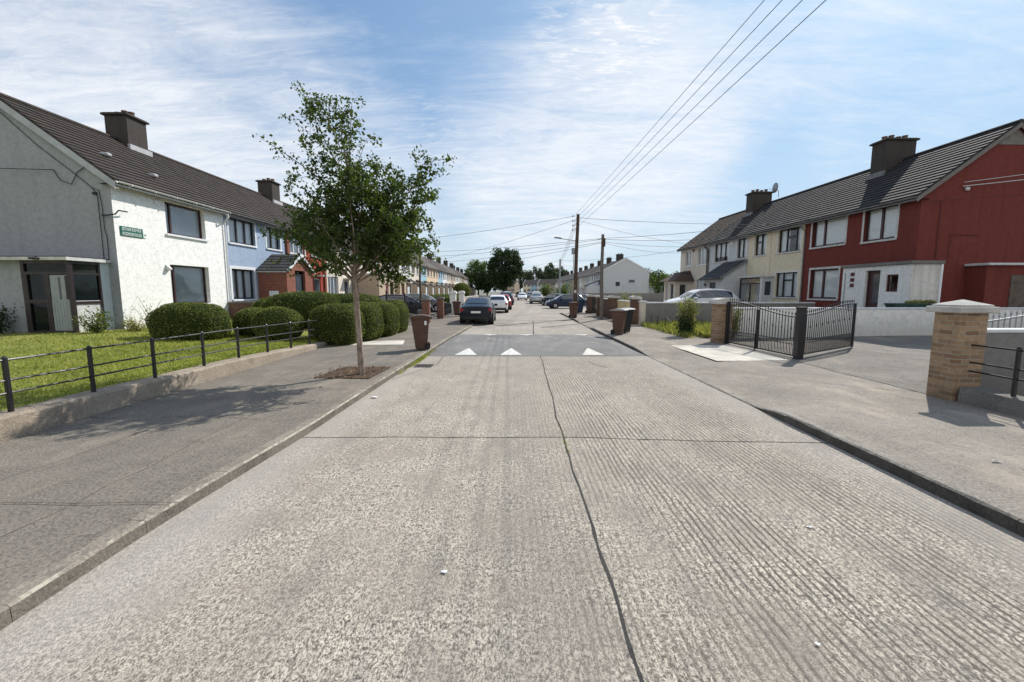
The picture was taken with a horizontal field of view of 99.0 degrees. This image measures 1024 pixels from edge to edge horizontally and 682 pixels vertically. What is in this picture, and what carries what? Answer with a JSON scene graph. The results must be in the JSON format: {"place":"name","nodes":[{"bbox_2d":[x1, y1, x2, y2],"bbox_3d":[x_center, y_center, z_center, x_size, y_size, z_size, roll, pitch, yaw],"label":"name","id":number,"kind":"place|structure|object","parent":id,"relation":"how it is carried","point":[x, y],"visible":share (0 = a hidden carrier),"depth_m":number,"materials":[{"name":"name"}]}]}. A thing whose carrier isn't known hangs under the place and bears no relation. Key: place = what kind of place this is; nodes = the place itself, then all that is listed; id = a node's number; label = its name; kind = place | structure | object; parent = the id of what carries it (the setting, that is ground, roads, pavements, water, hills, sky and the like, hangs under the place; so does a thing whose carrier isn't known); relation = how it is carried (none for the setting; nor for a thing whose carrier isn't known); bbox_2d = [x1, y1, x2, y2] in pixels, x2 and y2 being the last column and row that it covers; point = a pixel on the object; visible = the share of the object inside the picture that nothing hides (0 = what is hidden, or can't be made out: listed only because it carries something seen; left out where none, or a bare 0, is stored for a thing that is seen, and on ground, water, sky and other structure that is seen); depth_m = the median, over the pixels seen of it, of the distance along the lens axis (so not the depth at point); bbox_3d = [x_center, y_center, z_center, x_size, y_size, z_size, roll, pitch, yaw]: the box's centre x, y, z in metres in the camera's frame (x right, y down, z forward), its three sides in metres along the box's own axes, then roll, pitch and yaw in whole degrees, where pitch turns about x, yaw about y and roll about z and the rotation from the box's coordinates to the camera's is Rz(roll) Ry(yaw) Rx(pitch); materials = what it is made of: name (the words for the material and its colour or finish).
{"place":"outdoors","nodes":[
{"label":"outdoors","id":0,"kind":"place"},
{"bbox_2d":[0,328,319,410],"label":"lawn","id":1,"kind":"structure","parent":0,"point":[17,338],"depth_m":9.82,"materials":[{"name":"plant"}]},
{"bbox_2d":[0,303,22,332],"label":"fern plant","id":2,"kind":"object","parent":1,"relation":"on","point":[4,317],"visible":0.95,"depth_m":13.39,"materials":[{"name":"green plant"}]},
{"bbox_2d":[71,306,116,333],"bbox_3d":[-12.877,-0.626,13.600,0.915,0.934,0.994,0,7,0],"label":"flowering plant","id":3,"kind":"object","parent":1,"relation":"on","point":[98,325],"visible":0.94,"depth_m":13.47,"materials":[{"name":"green plant"}]},
{"bbox_2d":[0,92,230,332],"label":"end house","id":4,"kind":"structure","parent":1,"relation":"on","point":[118,219],"depth_m":14.59,"materials":[{"name":"paint"}]},
{"bbox_2d":[49,275,72,330],"bbox_3d":[-13.900,-1.171,13.500,0.560,1.710,0.060,0,7,0],"label":"door","id":5,"kind":"structure","parent":4,"relation":"in","point":[58,283],"depth_m":13.48,"materials":[{"name":"grey"}]},
{"bbox_2d":[164,201,208,241],"bbox_3d":[-13.283,-4.809,17.741,0.305,1.315,2.310,0,7,0],"label":"window","id":6,"kind":"structure","parent":4,"relation":"in","point":[181,221],"depth_m":17.83,"materials":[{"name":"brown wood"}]},
{"bbox_2d":[170,265,213,303],"bbox_3d":[-13.283,-2.271,18.034,0.305,1.625,2.310,0,7,0],"label":"window","id":7,"kind":"structure","parent":4,"relation":"in","point":[188,282],"depth_m":18.16,"materials":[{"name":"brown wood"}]},
{"bbox_2d":[116,315,147,331],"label":"flowering plant","id":8,"kind":"object","parent":1,"relation":"on","point":[132,325],"visible":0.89,"depth_m":14.28,"materials":[{"name":"green plant"}]},
{"bbox_2d":[144,302,232,340],"bbox_3d":[-9.723,-0.518,13.284,2.228,1.351,1.693,0,7,0],"label":"topiary bush","id":9,"kind":"object","parent":1,"relation":"on","point":[172,319],"visible":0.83,"depth_m":12.66,"materials":[{"name":"green plant"}]},
{"bbox_2d":[231,307,263,336],"bbox_3d":[-8.596,-0.589,14.629,1.264,1.119,1.318,0,7,0],"label":"topiary bush","id":10,"kind":"object","parent":1,"relation":"on","point":[242,318],"visible":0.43,"depth_m":14.09,"materials":[{"name":"green plant"}]},
{"bbox_2d":[251,306,304,340],"bbox_3d":[-7.420,-0.527,13.870,1.520,1.171,1.461,0,7,0],"label":"topiary bush","id":11,"kind":"object","parent":1,"relation":"on","point":[271,315],"visible":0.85,"depth_m":13.40,"materials":[{"name":"green plant"}]},
{"bbox_2d":[112,319,307,337],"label":"side lawn","id":12,"kind":"structure","parent":0,"point":[305,333],"depth_m":15.63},
{"bbox_2d":[251,291,383,328],"bbox_3d":[-8.250,-1.229,18.491,5.766,1.799,2.862,0,7,0],"label":"garden hedge","id":13,"kind":"object","parent":12,"relation":"on","point":[303,303],"visible":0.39,"depth_m":17.38,"materials":[{"name":"green plant"}]},
{"bbox_2d":[0,314,476,595],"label":"pavement","id":14,"kind":"structure","parent":0,"point":[68,474],"depth_m":4.97,"materials":[{"name":"concrete"}]},
{"bbox_2d":[0,342,326,442],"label":"plinth wall","id":15,"kind":"structure","parent":14,"relation":"on","point":[21,421],"depth_m":6.60,"materials":[{"name":"concrete"}]},
{"bbox_2d":[0,320,321,411],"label":"lawn railing","id":16,"kind":"object","parent":15,"relation":"on","point":[6,380],"visible":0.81,"depth_m":6.74,"materials":[{"name":"metal"}]},
{"bbox_2d":[315,367,389,377],"bbox_3d":[-3.390,0.668,9.424,1.220,0.001,1.330,0,7,0],"label":"tree pit","id":17,"kind":"object","parent":14,"relation":"on","point":[342,374],"visible":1,"depth_m":9.25,"materials":[{"name":"soil"}]},
{"bbox_2d":[308,365,387,378],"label":"fallen leaves","id":18,"kind":"object","parent":17,"relation":"on","point":[355,374],"visible":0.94,"depth_m":9.25,"materials":[{"name":"brown plant"}]},
{"bbox_2d":[252,80,456,373],"bbox_3d":[-3.138,-2.146,8.825,3.398,5.953,3.079,5,8,38],"label":"street tree","id":19,"kind":"object","parent":17,"relation":"on","point":[383,227],"visible":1,"depth_m":8.62,"materials":[{"name":"green plant"}]},
{"bbox_2d":[308,299,408,344],"bbox_3d":[-5.332,-0.785,16.689,1.797,1.527,6.132,1,7,11],"label":"garden hedge","id":20,"kind":"object","parent":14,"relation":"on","point":[335,323],"visible":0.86,"depth_m":14.56,"materials":[{"name":"green plant"}]},
{"bbox_2d":[350,340,404,344],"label":"concrete slab","id":21,"kind":"structure","parent":14,"relation":"on","point":[396,342],"depth_m":14.79,"materials":[{"name":"concrete"}]},
{"bbox_2d":[408,314,431,349],"bbox_3d":[-2.717,-0.270,13.056,0.694,1.028,0.554,-1,7,-10],"label":"wheelie bin","id":22,"kind":"object","parent":14,"relation":"on","point":[420,325],"visible":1,"depth_m":12.84,"materials":[{"name":"brown plastic"}]},
{"bbox_2d":[420,298,430,322],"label":"gate pillar","id":23,"kind":"structure","parent":14,"relation":"on","point":[425,306],"depth_m":24.25,"materials":[{"name":"red brick"}]},
{"bbox_2d":[436,297,444,317],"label":"gate pillar","id":24,"kind":"structure","parent":14,"relation":"on","point":[440,305],"depth_m":28.25,"materials":[{"name":"red brick"}]},
{"bbox_2d":[409,293,500,320],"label":"front gardens","id":25,"kind":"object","parent":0,"point":[485,295],"visible":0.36,"depth_m":147.91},
{"bbox_2d":[148,150,315,301],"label":"terraced house","id":26,"kind":"structure","parent":25,"relation":"on","point":[250,252],"depth_m":22.47,"materials":[{"name":"blue tile"}]},
{"bbox_2d":[226,216,257,247],"bbox_3d":[-13.282,-5.337,21.399,0.305,1.365,2.300,0,7,0],"label":"window","id":27,"kind":"structure","parent":26,"relation":"in","point":[239,232],"depth_m":21.55,"materials":[{"name":"white glass"}]},
{"bbox_2d":[229,265,257,300],"bbox_3d":[-13.282,-2.821,21.539,0.305,1.675,2.080,0,7,0],"label":"window","id":28,"kind":"structure","parent":26,"relation":"in","point":[241,282],"depth_m":21.67,"materials":[{"name":"white glass"}]},
{"bbox_2d":[264,225,281,251],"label":"window","id":29,"kind":"structure","parent":26,"relation":"in","point":[271,244],"depth_m":24.18,"materials":[{"name":"white glass"}]},
{"bbox_2d":[228,302,253,318],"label":"garden wall","id":30,"kind":"structure","parent":25,"relation":"on","point":[235,308],"depth_m":20.30,"materials":[{"name":"brown brick"}]},
{"bbox_2d":[224,178,330,292],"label":"terraced house","id":31,"kind":"structure","parent":25,"relation":"on","point":[266,196],"depth_m":28.54,"materials":[{"name":"brown tile"}]},
{"bbox_2d":[280,201,352,293],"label":"terraced house","id":32,"kind":"structure","parent":25,"relation":"on","point":[343,284],"depth_m":33.31,"materials":[{"name":"paint"}]},
{"bbox_2d":[328,276,336,293],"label":"window","id":33,"kind":"structure","parent":32,"relation":"in","point":[332,281],"depth_m":32.59,"materials":[{"name":"glass"}]},
{"bbox_2d":[320,209,394,295],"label":"terraced house","id":34,"kind":"structure","parent":25,"relation":"on","point":[366,286],"depth_m":36.58,"materials":[{"name":"paint"}]},
{"bbox_2d":[386,246,421,293],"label":"terraced house","id":35,"kind":"structure","parent":25,"relation":"on","point":[414,289],"depth_m":54.96,"materials":[{"name":"beige paint"}]},
{"bbox_2d":[377,294,433,314],"bbox_3d":[-7.598,-2.490,30.416,4.195,1.540,2.160,-1,7,-9],"label":"parked car","id":36,"kind":"object","parent":25,"relation":"on","point":[382,297],"visible":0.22,"depth_m":29.67,"materials":[{"name":"black paint"}]},
{"bbox_2d":[411,259,429,294],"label":"terraced house","id":37,"kind":"structure","parent":25,"relation":"on","point":[415,272],"depth_m":60.21,"materials":[{"name":"paint"}]},
{"bbox_2d":[412,256,435,294],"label":"terraced house","id":38,"kind":"structure","parent":25,"relation":"on","point":[431,290],"depth_m":65.50,"materials":[{"name":"blue paint"}]},
{"bbox_2d":[410,253,441,293],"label":"terraced house","id":39,"kind":"structure","parent":25,"relation":"on","point":[429,269],"depth_m":70.77,"materials":[{"name":"white paint"}]},
{"bbox_2d":[419,249,445,293],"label":"terraced house","id":40,"kind":"structure","parent":25,"relation":"on","point":[435,274],"depth_m":76.02,"materials":[{"name":"white paint"}]},
{"bbox_2d":[423,257,450,293],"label":"terraced house","id":41,"kind":"structure","parent":25,"relation":"on","point":[440,279],"depth_m":81.24,"materials":[{"name":"blue paint"}]},
{"bbox_2d":[453,283,469,296],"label":"garden bush","id":42,"kind":"object","parent":25,"relation":"on","point":[461,287],"visible":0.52,"depth_m":89.70,"materials":[{"name":"green plant"}]},
{"bbox_2d":[0,356,1023,681],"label":"road","id":43,"kind":"structure","parent":0,"point":[332,548],"depth_m":3.05,"materials":[{"name":"concrete"}]},
{"bbox_2d":[0,320,479,630],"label":"kerb","id":44,"kind":"structure","parent":43,"relation":"on","point":[23,598],"depth_m":3.45,"materials":[{"name":"concrete"}]},
{"bbox_2d":[310,437,821,442],"bbox_3d":[0.602,1.238,5.550,6.604,0.001,0.130,0,7,2],"label":"road joint","id":45,"kind":"object","parent":43,"relation":"on","point":[586,437],"visible":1,"depth_m":5.55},
{"bbox_2d":[540,356,644,681],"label":"road joint","id":46,"kind":"object","parent":43,"relation":"on","point":[630,648],"visible":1,"depth_m":2.93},
{"bbox_2d":[560,313,1023,536],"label":"kerb","id":47,"kind":"structure","parent":43,"relation":"on","point":[1001,515],"depth_m":4.45,"materials":[{"name":"concrete"}]},
{"bbox_2d":[0,0,1023,290],"label":"sky","id":48,"kind":"structure","parent":0,"point":[537,103],"materials":[{"name":"blue"}]},
{"bbox_2d":[461,294,598,333],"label":"road surface","id":49,"kind":"object","parent":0,"point":[520,316],"visible":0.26,"depth_m":25.01,"materials":[{"name":"concrete"}]},
{"bbox_2d":[460,297,497,323],"bbox_3d":[-1.960,-1.859,25.956,2.160,1.510,4.625,0,7,0],"label":"parked car","id":50,"kind":"object","parent":49,"relation":"on","point":[477,308],"visible":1,"depth_m":23.73,"materials":[{"name":"blue paint"}]},
{"bbox_2d":[489,295,509,312],"bbox_3d":[-1.250,-3.277,38.279,2.160,1.540,4.195,0,7,-1],"label":"parked car","id":51,"kind":"object","parent":49,"relation":"on","point":[501,301],"visible":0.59,"depth_m":36.36,"materials":[{"name":"white paint"}]},
{"bbox_2d":[428,334,644,355],"bbox_3d":[0.685,0.034,15.617,6.330,0.085,6.180,0,7,0],"label":"speed hump","id":52,"kind":"object","parent":49,"relation":"on","point":[536,345],"visible":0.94,"depth_m":14.27,"materials":[{"name":"concrete"}]},
{"bbox_2d":[548,306,585,312],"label":"side road","id":53,"kind":"structure","parent":0,"point":[563,309],"depth_m":43.49,"materials":[{"name":"concrete"}]},
{"bbox_2d":[545,294,585,308],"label":"turning car","id":54,"kind":"object","parent":53,"relation":"on","point":[562,300],"visible":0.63,"depth_m":45.46,"materials":[{"name":"blue paint"}]},
{"bbox_2d":[579,293,663,301],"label":"garden wall","id":55,"kind":"structure","parent":0,"point":[653,297],"depth_m":60.88,"materials":[{"name":"concrete"}]},
{"bbox_2d":[409,291,851,438],"bbox_3d":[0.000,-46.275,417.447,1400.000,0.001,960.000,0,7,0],"label":"ground","id":56,"kind":"structure","parent":0,"point":[480,292],"depth_m":421.77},
{"bbox_2d":[463,259,487,294],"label":"broadleaf tree","id":57,"kind":"object","parent":56,"relation":"on","point":[475,268],"visible":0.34,"depth_m":146.05,"materials":[{"name":"green plant"}]},
{"bbox_2d":[473,269,496,295],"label":"broadleaf tree","id":58,"kind":"object","parent":56,"relation":"on","point":[483,283],"visible":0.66,"depth_m":139.07,"materials":[{"name":"green plant"}]},
{"bbox_2d":[484,247,523,291],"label":"broadleaf tree","id":59,"kind":"object","parent":56,"relation":"on","point":[502,279],"visible":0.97,"depth_m":123.62,"materials":[{"name":"green plant"}]},
{"bbox_2d":[542,263,558,278],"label":"distant tree","id":60,"kind":"object","parent":56,"relation":"on","point":[552,272],"visible":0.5,"depth_m":292.74,"materials":[{"name":"green plant"}]},
{"bbox_2d":[584,253,663,292],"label":"end house","id":61,"kind":"structure","parent":56,"relation":"on","point":[629,275],"depth_m":89.20,"materials":[{"name":"white paint"}]},
{"bbox_2d":[649,271,668,292],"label":"distant tree","id":62,"kind":"object","parent":56,"relation":"on","point":[654,280],"visible":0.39,"depth_m":89.21,"materials":[{"name":"green plant"}]},
{"bbox_2d":[655,319,710,337],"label":"long grass","id":63,"kind":"structure","parent":0,"point":[703,330],"depth_m":18.45,"materials":[{"name":"plant"}]},
{"bbox_2d":[564,312,1023,512],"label":"pavement","id":64,"kind":"structure","parent":0,"point":[961,444],"depth_m":6.27,"materials":[{"name":"concrete"}]},
{"bbox_2d":[554,214,579,317],"bbox_3d":[3.516,-4.775,28.382,1.637,6.727,0.295,0,7,0],"label":"utility pole","id":65,"kind":"object","parent":64,"relation":"on","point":[575,268],"visible":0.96,"depth_m":28.23,"materials":[{"name":"brown wood"}]},
{"bbox_2d":[592,0,781,201],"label":"overhead cable","id":66,"kind":"object","parent":65,"relation":"attached to","point":[700,87],"visible":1,"depth_m":9.35,"materials":[{"name":"black plastic"}]},
{"bbox_2d":[586,0,801,213],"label":"overhead cable","id":67,"kind":"object","parent":65,"relation":"attached to","point":[713,88],"visible":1,"depth_m":8.65,"materials":[{"name":"black plastic"}]},
{"bbox_2d":[574,0,825,229],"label":"overhead cable","id":68,"kind":"object","parent":65,"relation":"attached to","point":[726,91],"visible":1,"depth_m":8.28,"materials":[{"name":"black plastic"}]},
{"bbox_2d":[597,234,605,319],"bbox_3d":[5.284,-3.751,26.223,0.511,5.182,0.280,0,7,0],"label":"utility pole","id":69,"kind":"object","parent":64,"relation":"on","point":[603,240],"visible":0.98,"depth_m":26.14,"materials":[{"name":"brown wood"}]},
{"bbox_2d":[607,296,619,318],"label":"gate pillar","id":70,"kind":"structure","parent":64,"relation":"on","point":[612,302],"depth_m":26.98,"materials":[{"name":"brown brick"}]},
{"bbox_2d":[609,308,627,333],"bbox_3d":[4.277,-0.786,17.527,0.694,1.028,0.554,4,7,28],"label":"wheelie bin","id":71,"kind":"object","parent":64,"relation":"on","point":[618,318],"visible":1,"depth_m":17.34,"materials":[{"name":"brown plastic"}]},
{"bbox_2d":[616,308,635,331],"bbox_3d":[4.718,-0.872,18.273,0.554,1.028,0.694,-4,8,-31],"label":"wheelie bin","id":72,"kind":"object","parent":64,"relation":"on","point":[628,322],"visible":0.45,"depth_m":18.08,"materials":[{"name":"black plastic"}]},
{"bbox_2d":[628,296,641,323],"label":"gate pillar","id":73,"kind":"structure","parent":64,"relation":"on","point":[634,302],"depth_m":22.57,"materials":[{"name":"brown brick"}]},
{"bbox_2d":[638,301,646,324],"bbox_3d":[6.620,-1.414,22.235,0.340,1.250,0.400,0,7,0],"label":"wall end post","id":74,"kind":"object","parent":64,"relation":"on","point":[642,310],"depth_m":22.09,"materials":[{"name":"paint"}]},
{"bbox_2d":[641,321,696,337],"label":"verge weeds","id":75,"kind":"object","parent":64,"relation":"on","point":[664,328],"visible":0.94,"depth_m":18.26,"materials":[{"name":"green plant"}]},
{"bbox_2d":[673,311,701,336],"bbox_3d":[6.688,-0.644,16.805,1.197,1.002,0.879,0,7,0],"label":"roadside shrub","id":76,"kind":"object","parent":64,"relation":"on","point":[683,326],"visible":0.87,"depth_m":16.68,"materials":[{"name":"green plant"}]},
{"bbox_2d":[675,293,703,333],"bbox_3d":[6.759,-1.044,16.817,0.984,1.783,0.936,6,9,41],"label":"roadside shrub","id":77,"kind":"object","parent":64,"relation":"on","point":[690,312],"visible":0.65,"depth_m":16.72,"materials":[{"name":"green plant"}]},
{"bbox_2d":[709,298,735,342],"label":"gate pillar","id":78,"kind":"structure","parent":64,"relation":"on","point":[718,318],"depth_m":14.56,"materials":[{"name":"brick"}]},
{"bbox_2d":[671,345,787,360],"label":"concrete slab","id":79,"kind":"structure","parent":64,"relation":"on","point":[724,353],"depth_m":12.15,"materials":[{"name":"concrete"}]},
{"bbox_2d":[926,299,1000,400],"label":"gate pillar","id":80,"kind":"structure","parent":64,"relation":"on","point":[959,328],"depth_m":6.90,"materials":[{"name":"brick"}]},
{"bbox_2d":[708,335,931,393],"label":"driveway","id":81,"kind":"structure","parent":0,"point":[902,361],"depth_m":11.23,"materials":[{"name":"concrete"}]},
{"bbox_2d":[790,307,807,359],"bbox_3d":[7.340,-0.188,11.152,0.260,1.355,0.260,0,7,0],"label":"gate post","id":82,"kind":"object","parent":81,"relation":"on","point":[799,334],"visible":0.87,"depth_m":11.09,"materials":[{"name":"metal"}]},
{"bbox_2d":[724,298,795,355],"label":"garden gate","id":83,"kind":"structure","parent":82,"relation":"attached to","point":[731,334],"depth_m":12.85,"materials":[{"name":"metal"}]},
{"bbox_2d":[804,300,856,354],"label":"garden gate","id":84,"kind":"structure","parent":82,"relation":"attached to","point":[820,347],"depth_m":12.20,"materials":[{"name":"metal"}]},
{"bbox_2d":[988,309,1023,327],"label":"fence","id":85,"kind":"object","parent":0,"point":[1010,317],"depth_m":7.64,"materials":[{"name":"metal"}]},
{"label":"front yards","id":86,"kind":"structure","parent":0,"visible":0},
{"bbox_2d":[659,210,745,300],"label":"end house","id":87,"kind":"structure","parent":86,"relation":"on","point":[693,265],"depth_m":36.56,"materials":[{"name":"paint"}]},
{"bbox_2d":[696,245,708,265],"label":"window","id":88,"kind":"structure","parent":87,"relation":"in","point":[702,251],"depth_m":35.07,"materials":[{"name":"white plastic"}]},
{"bbox_2d":[664,289,740,301],"bbox_3d":[11.197,-2.354,26.102,4.195,1.540,2.160,0,7,0],"label":"parked car","id":89,"kind":"object","parent":86,"relation":"on","point":[703,295],"visible":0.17,"depth_m":25.31,"materials":[{"name":"white paint"}]},
{"bbox_2d":[698,183,801,297],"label":"terraced house","id":90,"kind":"structure","parent":86,"relation":"on","point":[727,262],"depth_m":30.43,"materials":[{"name":"grey tile"}]},
{"bbox_2d":[713,241,728,263],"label":"window","id":91,"kind":"structure","parent":90,"relation":"in","point":[722,249],"depth_m":32.02,"materials":[{"name":"white glass"}]},
{"bbox_2d":[735,237,747,259],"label":"window","id":92,"kind":"structure","parent":90,"relation":"in","point":[742,251],"depth_m":29.30,"materials":[{"name":"white glass"}]},
{"bbox_2d":[738,169,869,301],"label":"terraced house","id":93,"kind":"structure","parent":86,"relation":"on","point":[774,261],"depth_m":25.62,"materials":[{"name":"paint"}]},
{"bbox_2d":[752,233,766,256],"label":"window","id":94,"kind":"structure","parent":93,"relation":"in","point":[761,242],"depth_m":27.23,"materials":[{"name":"white glass"}]},
{"bbox_2d":[772,270,798,298],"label":"window","id":95,"kind":"structure","parent":93,"relation":"in","point":[787,287],"depth_m":24.84,"materials":[{"name":"white glass"}]},
{"bbox_2d":[775,225,802,254],"bbox_3d":[15.521,-5.626,24.383,0.301,1.455,2.110,0,7,-2],"label":"window","id":96,"kind":"structure","parent":93,"relation":"in","point":[784,245],"depth_m":24.66,"materials":[{"name":"white glass"}]},
{"label":"side garden ground","id":97,"kind":"structure","parent":0,"visible":0},
{"bbox_2d":[957,387,1023,418],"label":"plinth wall","id":98,"kind":"structure","parent":97,"relation":"on","point":[997,401],"depth_m":6.42,"materials":[{"name":"concrete"}]},
{"bbox_2d":[968,344,1023,396],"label":"front railing","id":99,"kind":"object","parent":98,"relation":"on","point":[1016,368],"visible":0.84,"depth_m":6.26,"materials":[{"name":"metal"}]},
{"bbox_2d":[980,328,1023,396],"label":"garden wall","id":100,"kind":"structure","parent":97,"relation":"on","point":[1011,338],"depth_m":7.11,"materials":[{"name":"concrete"}]},
{"label":"front garden ground","id":101,"kind":"structure","parent":0,"visible":0},
{"bbox_2d":[645,302,815,324],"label":"garden wall","id":102,"kind":"structure","parent":101,"relation":"on","point":[668,310],"depth_m":22.07,"materials":[{"name":"concrete"}]},
{"bbox_2d":[732,307,1023,338],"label":"garden wall","id":103,"kind":"structure","parent":101,"relation":"on","point":[884,321],"depth_m":15.83,"materials":[{"name":"paint"}]},
{"bbox_2d":[884,299,936,306],"bbox_3d":[14.912,-0.862,16.386,1.664,1.434,0.513,0,7,0],"label":"planter tub","id":104,"kind":"object","parent":101,"relation":"on","point":[919,303],"visible":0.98,"depth_m":16.11,"materials":[{"name":"black plastic"}]},
{"bbox_2d":[798,119,1023,306],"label":"end house","id":105,"kind":"structure","parent":101,"relation":"on","point":[886,229],"depth_m":17.05,"materials":[{"name":"paint"}]},
{"bbox_2d":[806,266,840,300],"bbox_3d":[15.576,-2.854,21.821,0.245,1.655,2.100,0,7,-2],"label":"window","id":106,"kind":"structure","parent":105,"relation":"in","point":[825,280],"depth_m":21.89,"materials":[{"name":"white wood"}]},
{"bbox_2d":[809,215,847,249],"bbox_3d":[15.574,-5.376,21.477,0.245,1.545,2.400,0,7,-2],"label":"window","id":107,"kind":"structure","parent":105,"relation":"in","point":[833,232],"depth_m":21.55,"materials":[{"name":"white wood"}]},
{"bbox_2d":[867,272,880,306],"bbox_3d":[15.151,-1.798,18.320,0.106,2.170,0.610,0,7,-2],"label":"door","id":108,"kind":"structure","parent":105,"relation":"in","point":[874,280],"depth_m":18.32,"materials":[{"name":"brown wood"}]},
{"bbox_2d":[860,204,900,243],"bbox_3d":[15.654,-4.998,18.552,0.245,1.585,1.800,0,7,-2],"label":"window","id":109,"kind":"structure","parent":105,"relation":"in","point":[882,224],"depth_m":18.58,"materials":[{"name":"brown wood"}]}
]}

